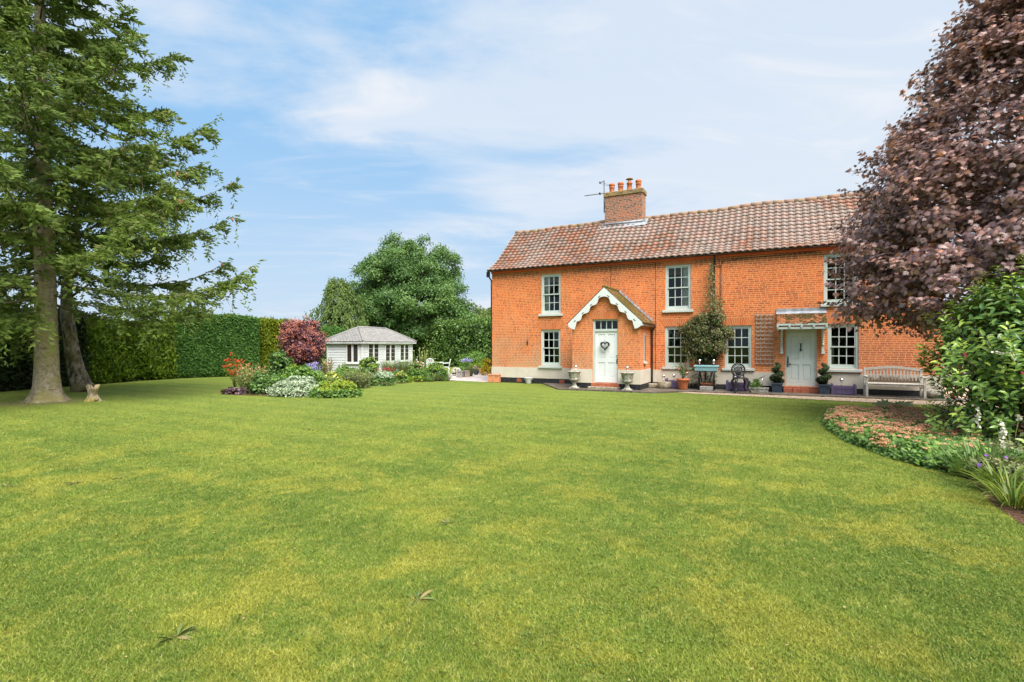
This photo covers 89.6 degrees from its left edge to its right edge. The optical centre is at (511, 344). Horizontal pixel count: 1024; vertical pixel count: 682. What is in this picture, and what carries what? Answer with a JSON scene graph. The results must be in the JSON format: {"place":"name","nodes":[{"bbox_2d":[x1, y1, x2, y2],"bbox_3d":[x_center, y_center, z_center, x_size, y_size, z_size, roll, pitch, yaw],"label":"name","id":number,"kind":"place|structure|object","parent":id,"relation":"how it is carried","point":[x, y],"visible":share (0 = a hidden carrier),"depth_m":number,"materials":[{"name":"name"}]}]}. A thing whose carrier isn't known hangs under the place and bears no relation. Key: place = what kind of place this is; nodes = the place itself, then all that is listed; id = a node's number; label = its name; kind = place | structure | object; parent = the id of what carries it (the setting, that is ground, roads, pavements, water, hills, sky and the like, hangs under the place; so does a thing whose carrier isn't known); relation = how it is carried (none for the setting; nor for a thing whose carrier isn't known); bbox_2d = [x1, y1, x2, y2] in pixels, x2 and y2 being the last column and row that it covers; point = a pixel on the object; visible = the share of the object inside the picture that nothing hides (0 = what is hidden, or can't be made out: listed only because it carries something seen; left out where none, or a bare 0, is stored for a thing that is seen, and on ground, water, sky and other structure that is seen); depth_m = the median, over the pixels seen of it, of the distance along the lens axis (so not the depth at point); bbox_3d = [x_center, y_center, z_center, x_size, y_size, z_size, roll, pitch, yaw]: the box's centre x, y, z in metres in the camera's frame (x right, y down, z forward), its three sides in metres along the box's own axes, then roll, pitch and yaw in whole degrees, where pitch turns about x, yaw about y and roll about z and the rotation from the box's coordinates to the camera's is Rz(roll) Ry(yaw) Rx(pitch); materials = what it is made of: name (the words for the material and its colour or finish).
{"place":"outdoors","nodes":[
{"label":"outdoors","id":0,"kind":"place"},
{"bbox_2d":[221,378,440,395],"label":"island bed soil","id":1,"kind":"structure","parent":0,"point":[257,394],"depth_m":18.48,"materials":[{"name":"brown soil"}]},
{"bbox_2d":[220,387,248,394],"bbox_3d":[-9.830,1.647,18.362,1.059,0.330,0.616,0,0,0],"label":"heuchera","id":2,"kind":"object","parent":1,"relation":"on","point":[235,390],"visible":1,"depth_m":18.22,"materials":[{"name":"plant"}]},
{"bbox_2d":[220,352,249,386],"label":"azalea","id":3,"kind":"object","parent":1,"relation":"on","point":[232,374],"visible":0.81,"depth_m":19.92,"materials":[{"name":"plant"}]},
{"bbox_2d":[235,363,268,392],"bbox_3d":[-9.568,1.234,18.893,1.105,1.174,1.173,0,0,0],"label":"penstemon","id":4,"kind":"object","parent":1,"relation":"on","point":[246,377],"visible":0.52,"depth_m":18.68,"materials":[{"name":"plant"}]},
{"bbox_2d":[248,371,282,394],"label":"leafy shrub","id":5,"kind":"object","parent":1,"relation":"on","point":[261,382],"visible":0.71,"depth_m":18.21,"materials":[{"name":"plant"}]},
{"bbox_2d":[264,349,293,373],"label":"leafy shrub","id":6,"kind":"object","parent":1,"relation":"on","point":[278,360],"visible":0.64,"depth_m":21.95,"materials":[{"name":"plant"}]},
{"bbox_2d":[265,375,323,397],"bbox_3d":[-7.406,1.417,17.693,2.082,0.776,1.396,0,0,0],"label":"variegated mound","id":7,"kind":"object","parent":1,"relation":"on","point":[292,384],"visible":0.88,"depth_m":17.35,"materials":[{"name":"plant"}]},
{"bbox_2d":[274,364,324,391],"bbox_3d":[-8.003,1.271,19.295,2.075,1.112,1.320,0,0,0],"label":"leafy shrub","id":8,"kind":"object","parent":1,"relation":"on","point":[305,370],"visible":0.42,"depth_m":19.16,"materials":[{"name":"plant"}]},
{"bbox_2d":[304,362,320,384],"bbox_3d":[-8.541,1.256,21.976,0.690,1.074,0.850,0,0,0],"label":"delphinium","id":9,"kind":"object","parent":1,"relation":"on","point":[313,367],"visible":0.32,"depth_m":21.89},
{"bbox_2d":[321,358,333,374],"bbox_3d":[-9.002,1.208,25.191,0.634,1.158,0.667,0,0,-29],"label":"pale spray","id":10,"kind":"object","parent":1,"relation":"on","point":[325,367],"visible":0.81,"depth_m":25.14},
{"bbox_2d":[316,375,339,383],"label":"yellow leaved shrub","id":11,"kind":"object","parent":1,"relation":"on","point":[331,379],"visible":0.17,"depth_m":19.51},
{"bbox_2d":[323,370,341,380],"bbox_3d":[-7.367,1.416,21.201,1.248,0.733,0.992,0,0,0],"label":"potentilla","id":12,"kind":"object","parent":1,"relation":"on","point":[332,373],"visible":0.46,"depth_m":21.05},
{"bbox_2d":[335,366,360,373],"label":"leafy shrub","id":13,"kind":"object","parent":1,"relation":"on","point":[338,368],"visible":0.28,"depth_m":24.25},
{"bbox_2d":[341,367,373,388],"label":"sage plant","id":14,"kind":"object","parent":1,"relation":"on","point":[359,379],"visible":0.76,"depth_m":20.70,"materials":[{"name":"plant"}]},
{"bbox_2d":[356,355,379,375],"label":"glossy shrub","id":15,"kind":"object","parent":1,"relation":"on","point":[364,365],"visible":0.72,"depth_m":24.60,"materials":[{"name":"plant"}]},
{"bbox_2d":[368,369,396,385],"bbox_3d":[-5.639,1.433,22.309,1.346,0.740,1.072,0,0,0],"label":"white flowered mound","id":16,"kind":"object","parent":1,"relation":"on","point":[384,376],"visible":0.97,"depth_m":22.04,"materials":[{"name":"plant"}]},
{"bbox_2d":[395,370,408,383],"bbox_3d":[-4.989,1.465,23.392,0.596,0.660,0.623,0,0,-45],"label":"spurge","id":17,"kind":"object","parent":1,"relation":"on","point":[401,377],"visible":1,"depth_m":23.36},
{"bbox_2d":[406,376,423,381],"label":"shrub","id":18,"kind":"object","parent":1,"relation":"on","point":[413,378],"visible":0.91,"depth_m":24.16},
{"bbox_2d":[405,361,432,380],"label":"rounded shrub","id":19,"kind":"object","parent":1,"relation":"on","point":[416,369],"visible":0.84,"depth_m":24.96,"materials":[{"name":"plant"}]},
{"bbox_2d":[424,361,447,380],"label":"rounded shrub","id":20,"kind":"object","parent":1,"relation":"on","point":[436,368],"visible":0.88,"depth_m":25.16,"materials":[{"name":"plant"}]},
{"bbox_2d":[378,359,404,371],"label":"ornamental grass","id":21,"kind":"object","parent":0,"point":[386,365],"depth_m":25.44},
{"bbox_2d":[393,357,417,372],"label":"ornamental grass","id":22,"kind":"object","parent":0,"point":[404,367],"depth_m":25.36,"materials":[{"name":"plant"}]},
{"bbox_2d":[412,348,435,366],"bbox_3d":[-4.499,0.925,26.388,1.264,1.653,0.847,0,0,0],"label":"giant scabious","id":23,"kind":"object","parent":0,"point":[425,359],"visible":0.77,"depth_m":26.33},
{"bbox_2d":[447,373,487,381],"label":"patio","id":24,"kind":"structure","parent":0,"point":[480,378],"depth_m":26.67,"materials":[{"name":"stone"}]},
{"bbox_2d":[456,371,463,377],"bbox_3d":[-2.780,1.568,27.600,0.376,0.348,0.376,0,0,11],"label":"square planter","id":25,"kind":"object","parent":24,"relation":"on","point":[459,374],"visible":1,"depth_m":27.44,"materials":[{"name":"grey stone"}]},
{"bbox_2d":[0,0,1019,324],"label":"sky","id":26,"kind":"structure","parent":0,"point":[469,125],"materials":[{"name":"blue"}]},
{"bbox_2d":[0,366,1023,681],"bbox_3d":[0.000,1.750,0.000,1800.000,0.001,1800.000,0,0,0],"label":"ground","id":27,"kind":"structure","parent":0,"point":[206,388],"depth_m":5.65,"materials":[{"name":"green plant"}]},
{"bbox_2d":[0,306,93,390],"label":"hedge","id":28,"kind":"object","parent":27,"relation":"on","point":[19,376],"visible":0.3,"depth_m":20.08,"materials":[{"name":"plant"}]},
{"bbox_2d":[83,384,102,401],"bbox_3d":[-12.967,1.494,15.988,0.518,0.552,0.450,0,0,0],"label":"tree stump","id":29,"kind":"object","parent":27,"relation":"on","point":[92,395],"visible":0.96,"depth_m":15.90,"materials":[{"name":"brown wood"}]},
{"bbox_2d":[2,132,195,391],"bbox_3d":[-15.731,-2.986,19.588,6.575,9.886,5.414,0,0,0],"label":"broadleaf tree","id":30,"kind":"object","parent":27,"relation":"on","point":[79,378],"visible":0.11,"depth_m":19.37,"materials":[{"name":"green plant"}]},
{"bbox_2d":[75,317,179,383],"bbox_3d":[-18.484,0.250,24.709,1.988,3.346,5.589,0,0,13],"label":"hedge","id":31,"kind":"object","parent":27,"relation":"on","point":[127,365],"visible":0.63,"depth_m":24.28,"materials":[{"name":"plant"}]},
{"bbox_2d":[0,0,266,403],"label":"spruce tree","id":32,"kind":"object","parent":27,"relation":"on","point":[37,91],"visible":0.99,"depth_m":15.78,"materials":[{"name":"green plant"}]},
{"bbox_2d":[154,622,197,646],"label":"weed","id":33,"kind":"object","parent":27,"relation":"on","point":[183,631],"visible":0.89,"depth_m":3.10,"materials":[{"name":"green plant"}]},
{"bbox_2d":[167,311,260,378],"bbox_3d":[-16.306,0.005,28.512,4.687,3.838,2.117,0,0,-37],"label":"hedge","id":34,"kind":"object","parent":27,"relation":"on","point":[206,352],"visible":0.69,"depth_m":27.98,"materials":[{"name":"plant"}]},
{"bbox_2d":[259,316,299,373],"bbox_3d":[-14.178,0.080,31.352,1.833,3.633,3.732,0,0,34],"label":"hedge","id":35,"kind":"object","parent":27,"relation":"on","point":[269,330],"visible":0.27,"depth_m":30.25,"materials":[{"name":"plant"}]},
{"bbox_2d":[276,314,329,366],"bbox_3d":[-11.068,0.072,27.285,2.759,3.385,2.663,0,0,-15],"label":"smoke bush","id":36,"kind":"object","parent":27,"relation":"on","point":[301,342],"visible":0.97,"depth_m":26.67,"materials":[{"name":"red plant"}]},
{"bbox_2d":[304,320,350,370],"bbox_3d":[-12.512,0.165,41.272,2.033,3.551,18.293,0,0,6],"label":"hedge","id":37,"kind":"object","parent":27,"relation":"on","point":[329,331],"visible":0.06,"depth_m":35.25,"materials":[{"name":"plant"}]},
{"bbox_2d":[307,379,363,398],"bbox_3d":[-5.981,1.480,17.450,1.894,0.640,1.438,0,0,0],"label":"ladys mantle","id":38,"kind":"object","parent":27,"relation":"on","point":[342,387],"visible":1,"depth_m":17.10,"materials":[{"name":"plant"}]},
{"bbox_2d":[302,276,369,329],"bbox_3d":[-13.351,-1.318,40.489,7.332,8.039,7.693,0,0,0],"label":"weeping conifer","id":39,"kind":"object","parent":27,"relation":"on","point":[340,311],"visible":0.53,"depth_m":39.79,"materials":[{"name":"green plant"}]},
{"bbox_2d":[322,326,416,374],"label":"summerhouse","id":40,"kind":"structure","parent":27,"relation":"on","point":[352,348],"depth_m":29.99,"materials":[{"name":"white paint"}]},
{"bbox_2d":[345,343,358,363],"bbox_3d":[-9.022,0.505,29.154,0.960,1.160,0.120,0,0,20],"label":"window","id":41,"kind":"structure","parent":40,"relation":"in","point":[352,349],"depth_m":29.16,"materials":[{"name":"white paint"}]},
{"bbox_2d":[367,343,378,362],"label":"window","id":42,"kind":"structure","parent":40,"relation":"in","point":[373,349],"depth_m":30.00,"materials":[{"name":"white paint"}]},
{"bbox_2d":[385,344,395,366],"bbox_3d":[-7.452,0.808,31.575,0.062,1.725,1.130,0,0,20],"label":"door","id":43,"kind":"structure","parent":40,"relation":"in","point":[390,349],"depth_m":31.54,"materials":[{"name":"white paint"}]},
{"bbox_2d":[399,344,409,361],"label":"window","id":44,"kind":"structure","parent":40,"relation":"in","point":[404,348],"depth_m":33.04,"materials":[{"name":"white paint"}]},
{"bbox_2d":[347,230,481,344],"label":"oak tree","id":45,"kind":"object","parent":27,"relation":"on","point":[391,298],"visible":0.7,"depth_m":43.08,"materials":[{"name":"green plant"}]},
{"bbox_2d":[406,590,434,605],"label":"weed","id":46,"kind":"object","parent":27,"relation":"on","point":[418,593],"visible":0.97,"depth_m":3.56,"materials":[{"name":"green plant"}]},
{"bbox_2d":[438,372,452,380],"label":"daylily","id":47,"kind":"object","parent":27,"relation":"on","point":[444,378],"visible":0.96,"depth_m":24.85,"materials":[{"name":"green plant"}]},
{"bbox_2d":[413,314,490,366],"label":"hedge","id":48,"kind":"object","parent":27,"relation":"on","point":[448,342],"visible":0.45,"depth_m":40.66,"materials":[{"name":"green plant"}]},
{"bbox_2d":[460,358,472,366],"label":"agapanthus","id":49,"kind":"object","parent":27,"relation":"on","point":[465,360],"visible":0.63,"depth_m":32.91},
{"bbox_2d":[455,349,485,365],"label":"dome shrub","id":50,"kind":"object","parent":27,"relation":"on","point":[475,356],"visible":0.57,"depth_m":34.90,"materials":[{"name":"plant"}]},
{"bbox_2d":[470,304,490,320],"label":"distant tree","id":51,"kind":"object","parent":27,"relation":"on","point":[486,312],"visible":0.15,"depth_m":65.25,"materials":[{"name":"green plant"}]},
{"bbox_2d":[479,357,490,374],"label":"golden shrub","id":52,"kind":"object","parent":27,"relation":"on","point":[486,366],"visible":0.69,"depth_m":29.43,"materials":[{"name":"plant"}]},
{"bbox_2d":[488,374,500,381],"bbox_3d":[-0.800,1.556,24.150,0.576,0.368,0.436,0,0,16],"label":"terracotta planter","id":53,"kind":"object","parent":27,"relation":"on","point":[494,377],"visible":1,"depth_m":23.96,"materials":[{"name":"orange ceramic"}]},
{"bbox_2d":[57,419,1002,680],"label":"fallen leaves","id":54,"kind":"object","parent":27,"relation":"on","point":[243,618],"visible":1,"depth_m":3.28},
{"bbox_2d":[675,262,735,386],"bbox_3d":[7.309,-0.693,19.648,2.216,4.902,0.946,0,0,27],"label":"climbing shrub","id":55,"kind":"object","parent":27,"relation":"on","point":[701,342],"visible":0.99,"depth_m":19.61,"materials":[{"name":"green plant"}]},
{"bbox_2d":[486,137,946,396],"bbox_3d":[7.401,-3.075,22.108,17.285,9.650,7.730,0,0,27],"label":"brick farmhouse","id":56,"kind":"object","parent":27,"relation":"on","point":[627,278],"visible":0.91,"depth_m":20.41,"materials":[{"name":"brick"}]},
{"bbox_2d":[538,274,562,315],"bbox_3d":[1.758,-2.213,23.025,1.140,1.875,0.317,0,0,27],"label":"window","id":57,"kind":"structure","parent":56,"relation":"in","point":[546,285],"depth_m":23.12,"materials":[{"name":"white paint"}]},
{"bbox_2d":[538,329,562,368],"bbox_3d":[1.737,0.182,23.006,1.140,1.725,0.265,0,0,27],"label":"window","id":58,"kind":"structure","parent":56,"relation":"in","point":[544,364],"depth_m":23.07,"materials":[{"name":"white paint"}]},
{"bbox_2d":[586,180,606,212],"bbox_3d":[4.123,-7.085,24.859,1.248,1.550,0.569,0,0,41],"label":"tv aerial","id":59,"kind":"object","parent":56,"relation":"attached to","point":[600,193],"visible":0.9,"depth_m":24.67,"materials":[{"name":"grey metal"}]},
{"bbox_2d":[662,326,691,369],"bbox_3d":[6.584,0.125,20.525,1.150,1.700,0.317,0,0,27],"label":"window","id":60,"kind":"structure","parent":56,"relation":"in","point":[668,365],"depth_m":20.63,"materials":[{"name":"white paint"}]},
{"bbox_2d":[662,264,693,312],"bbox_3d":[6.606,-2.232,20.513,1.180,1.895,0.317,0,0,27],"label":"window","id":61,"kind":"structure","parent":56,"relation":"in","point":[686,307],"depth_m":20.52,"materials":[{"name":"white paint"}]},
{"bbox_2d":[722,325,754,370],"bbox_3d":[8.551,0.125,19.506,1.140,1.700,0.317,0,0,27],"label":"window","id":62,"kind":"structure","parent":56,"relation":"in","point":[748,367],"depth_m":19.46,"materials":[{"name":"white paint"}]},
{"bbox_2d":[755,314,773,364],"bbox_3d":[9.309,-0.200,19.002,0.620,1.860,0.042,0,0,27],"label":"trellis","id":63,"kind":"object","parent":56,"relation":"attached to","point":[764,339],"visible":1,"depth_m":19.00,"materials":[{"name":"brown wood"}]},
{"bbox_2d":[787,333,814,385],"bbox_3d":[10.386,0.523,18.561,0.886,1.923,0.131,0,0,27],"label":"door","id":64,"kind":"structure","parent":56,"relation":"in","point":[800,346],"depth_m":18.57,"materials":[{"name":"white paint"}]},
{"bbox_2d":[820,252,856,306],"bbox_3d":[11.438,-2.263,17.981,1.190,1.855,0.265,0,0,27],"label":"window","id":65,"kind":"structure","parent":56,"relation":"in","point":[826,256],"depth_m":18.13,"materials":[{"name":"white paint"}]},
{"bbox_2d":[826,324,862,372],"bbox_3d":[11.521,0.110,17.967,1.110,1.670,0.317,0,0,27],"label":"window","id":66,"kind":"structure","parent":56,"relation":"in","point":[838,367],"depth_m":17.96,"materials":[{"name":"white paint"}]},
{"bbox_2d":[680,392,997,406],"bbox_3d":[10.151,1.738,16.747,10.100,0.001,1.700,0,0,27],"label":"gravel strip","id":67,"kind":"object","parent":27,"relation":"on","point":[918,402],"visible":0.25,"depth_m":16.70,"materials":[{"name":"gravel"}]},
{"bbox_2d":[817,0,1023,342],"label":"maple tree","id":68,"kind":"object","parent":27,"relation":"on","point":[989,46],"visible":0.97,"depth_m":10.40,"materials":[{"name":"purple plant"}]},
{"bbox_2d":[819,403,1023,475],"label":"ground cover","id":69,"kind":"object","parent":27,"relation":"on","point":[903,430],"visible":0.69,"depth_m":8.60,"materials":[{"name":"plant"}]},
{"bbox_2d":[542,383,965,401],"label":"terrace","id":70,"kind":"structure","parent":0,"point":[560,386],"depth_m":18.39,"materials":[{"name":"stone"}]},
{"bbox_2d":[567,371,580,388],"bbox_3d":[2.436,1.363,20.181,0.554,0.675,0.554,0,0,27],"label":"stone urn","id":71,"kind":"object","parent":70,"relation":"on","point":[574,376],"visible":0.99,"depth_m":20.02,"materials":[{"name":"beige stone"}]},
{"bbox_2d":[620,372,633,390],"bbox_3d":[4.291,1.363,19.219,0.554,0.675,0.554,0,0,27],"label":"stone urn","id":72,"kind":"object","parent":70,"relation":"on","point":[627,378],"visible":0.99,"depth_m":19.08,"materials":[{"name":"beige stone"}]},
{"bbox_2d":[657,381,670,388],"bbox_3d":[5.974,1.565,20.228,0.536,0.270,0.536,0,0,27],"label":"stone trough","id":73,"kind":"object","parent":70,"relation":"on","point":[663,385],"visible":0.96,"depth_m":20.01,"materials":[{"name":"beige stone"}]},
{"bbox_2d":[665,378,678,388],"bbox_3d":[6.385,1.508,20.196,0.730,0.385,0.330,0,0,27],"label":"wooden trough","id":74,"kind":"object","parent":70,"relation":"on","point":[674,383],"visible":0.41,"depth_m":20.10,"materials":[{"name":"purple paint"}]},
{"bbox_2d":[676,378,689,389],"bbox_3d":[6.502,1.488,19.617,0.484,0.425,0.484,0,0,0],"label":"terracotta pot","id":75,"kind":"object","parent":70,"relation":"on","point":[683,384],"visible":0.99,"depth_m":19.46,"materials":[{"name":"orange ceramic"}]},
{"bbox_2d":[672,362,689,378],"bbox_3d":[6.529,0.987,19.608,0.741,0.674,0.605,0,0,-42],"label":"fuchsia","id":76,"kind":"object","parent":75,"relation":"on","point":[682,371],"visible":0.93,"depth_m":19.61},
{"bbox_2d":[698,371,716,389],"bbox_3d":[7.327,1.338,19.449,0.720,0.719,0.361,0,0,27],"label":"plant stand","id":77,"kind":"object","parent":70,"relation":"on","point":[699,385],"visible":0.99,"depth_m":19.42,"materials":[{"name":"black metal"}]},
{"bbox_2d":[694,365,718,370],"bbox_3d":[7.327,0.874,19.449,0.876,0.208,0.316,0,0,27],"label":"blue trough","id":78,"kind":"object","parent":77,"relation":"on","point":[706,367],"visible":1,"depth_m":19.33,"materials":[{"name":"ceramic"}]},
{"bbox_2d":[726,380,747,390],"bbox_3d":[8.356,1.508,19.174,0.730,0.385,0.330,0,0,27],"label":"wooden trough","id":79,"kind":"object","parent":70,"relation":"on","point":[729,386],"visible":0.75,"depth_m":19.09,"materials":[{"name":"purple paint"}]},
{"bbox_2d":[730,363,750,392],"bbox_3d":[8.223,1.184,18.572,0.595,1.052,0.614,0,0,7],"label":"iron chair","id":80,"kind":"object","parent":70,"relation":"on","point":[738,370],"visible":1,"depth_m":18.77,"materials":[{"name":"metal"}]},
{"bbox_2d":[749,387,768,391],"bbox_3d":[8.967,1.621,18.745,0.656,0.158,0.296,0,0,27],"label":"trough","id":81,"kind":"object","parent":70,"relation":"on","point":[763,389],"visible":0.76,"depth_m":18.65,"materials":[{"name":"stone"}]},
{"bbox_2d":[749,378,762,389],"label":"trough plant","id":82,"kind":"object","parent":81,"relation":"in","point":[757,383],"visible":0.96,"depth_m":18.75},
{"bbox_2d":[771,382,782,392],"bbox_3d":[9.519,1.531,18.527,0.376,0.338,0.376,0,0,27],"label":"square pot","id":83,"kind":"object","parent":70,"relation":"on","point":[777,387],"visible":1,"depth_m":18.38,"materials":[{"name":"grey ceramic"}]},
{"bbox_2d":[769,362,784,383],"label":"spiral topiary","id":84,"kind":"object","parent":83,"relation":"in","point":[776,377],"visible":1,"depth_m":18.46,"materials":[{"name":"green plant"}]},
{"bbox_2d":[818,384,830,393],"bbox_3d":[10.806,1.531,17.860,0.376,0.338,0.376,0,0,27],"label":"square pot","id":85,"kind":"object","parent":70,"relation":"on","point":[824,389],"visible":1,"depth_m":17.72,"materials":[{"name":"grey ceramic"}]},
{"bbox_2d":[815,362,832,384],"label":"spiral topiary","id":86,"kind":"object","parent":85,"relation":"in","point":[824,377],"visible":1,"depth_m":17.78,"materials":[{"name":"green plant"}]},
{"bbox_2d":[830,383,856,394],"bbox_3d":[11.303,1.508,17.603,0.730,0.385,0.330,0,0,27],"label":"wooden trough","id":87,"kind":"object","parent":70,"relation":"on","point":[841,390],"visible":0.99,"depth_m":17.49,"materials":[{"name":"purple paint"}]},
{"bbox_2d":[863,366,926,398],"bbox_3d":[12.468,1.200,16.850,1.604,1.000,0.595,0,0,27],"label":"garden bench","id":88,"kind":"object","parent":70,"relation":"on","point":[914,383],"visible":0.99,"depth_m":16.94,"materials":[{"name":"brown wood"}]},
{"bbox_2d":[926,388,940,397],"bbox_3d":[13.375,1.535,16.428,0.449,0.330,0.446,0,0,0],"label":"stone ball","id":89,"kind":"object","parent":70,"relation":"on","point":[930,393],"visible":0.7,"depth_m":16.29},
{"bbox_2d":[855,412,1023,524],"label":"flower bed soil","id":90,"kind":"structure","parent":0,"point":[1017,515],"depth_m":5.78,"materials":[{"name":"brown soil"}]},
{"bbox_2d":[872,398,913,407],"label":"leaved plant","id":91,"kind":"object","parent":90,"relation":"on","point":[887,403],"visible":0.19,"depth_m":12.49,"materials":[{"name":"green plant"}]},
{"bbox_2d":[913,254,1023,447],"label":"evergreen shrub","id":92,"kind":"object","parent":90,"relation":"on","point":[992,361],"visible":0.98,"depth_m":8.24,"materials":[{"name":"green plant"}]},
{"bbox_2d":[931,437,1021,477],"bbox_3d":[6.172,1.489,6.851,1.045,0.521,0.902,0,0,40],"label":"sword leaved plant","id":93,"kind":"object","parent":90,"relation":"on","point":[967,454],"visible":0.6,"depth_m":6.82,"materials":[{"name":"green plant"}]},
{"bbox_2d":[967,407,985,437],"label":"white spire","id":94,"kind":"structure","parent":90,"relation":"on","point":[978,416],"depth_m":7.85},
{"bbox_2d":[942,436,1023,464],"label":"sword leaved plant","id":95,"kind":"object","parent":90,"relation":"on","point":[994,451],"visible":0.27,"depth_m":6.86,"materials":[{"name":"green plant"}]},
{"bbox_2d":[947,455,1023,493],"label":"daylily","id":96,"kind":"object","parent":90,"relation":"on","point":[999,480],"visible":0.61,"depth_m":6.15,"materials":[{"name":"green plant"}]},
{"bbox_2d":[949,453,1023,486],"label":"daylily","id":97,"kind":"object","parent":90,"relation":"on","point":[986,472],"visible":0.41,"depth_m":6.42,"materials":[{"name":"green plant"}]},
{"bbox_2d":[955,437,1023,457],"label":"sword leaved plant","id":98,"kind":"object","parent":90,"relation":"on","point":[989,446],"visible":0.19,"depth_m":7.06,"materials":[{"name":"green plant"}]},
{"bbox_2d":[955,463,1023,509],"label":"daylily","id":99,"kind":"object","parent":90,"relation":"on","point":[1012,494],"visible":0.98,"depth_m":5.64,"materials":[{"name":"green plant"}]},
{"bbox_2d":[968,435,1015,446],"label":"border plant","id":100,"kind":"object","parent":90,"relation":"on","point":[987,441],"visible":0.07,"depth_m":7.71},
{"bbox_2d":[961,453,1023,484],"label":"border plant","id":101,"kind":"object","parent":90,"relation":"on","point":[1009,468],"visible":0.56,"depth_m":6.59,"materials":[{"name":"plant"}]},
{"bbox_2d":[977,438,1023,457],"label":"border plant","id":102,"kind":"object","parent":90,"relation":"on","point":[1020,448],"visible":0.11,"depth_m":7.29,"materials":[{"name":"plant"}]},
{"bbox_2d":[998,421,1012,442],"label":"white spire","id":103,"kind":"structure","parent":90,"relation":"on","point":[1001,433],"depth_m":7.54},
{"bbox_2d":[999,439,1017,461],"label":"white spire","id":104,"kind":"structure","parent":90,"relation":"on","point":[1002,444],"depth_m":6.79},
{"bbox_2d":[996,447,1023,461],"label":"border plant","id":105,"kind":"object","parent":90,"relation":"on","point":[1017,452],"visible":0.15,"depth_m":7.00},
{"bbox_2d":[1007,414,1023,445],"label":"white spire","id":106,"kind":"structure","parent":90,"relation":"on","point":[1010,438],"depth_m":7.60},
{"bbox_2d":[944,385,983,404],"bbox_3d":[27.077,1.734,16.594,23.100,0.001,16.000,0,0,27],"label":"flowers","id":107,"kind":"object","parent":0,"point":[958,391],"visible":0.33,"depth_m":18.57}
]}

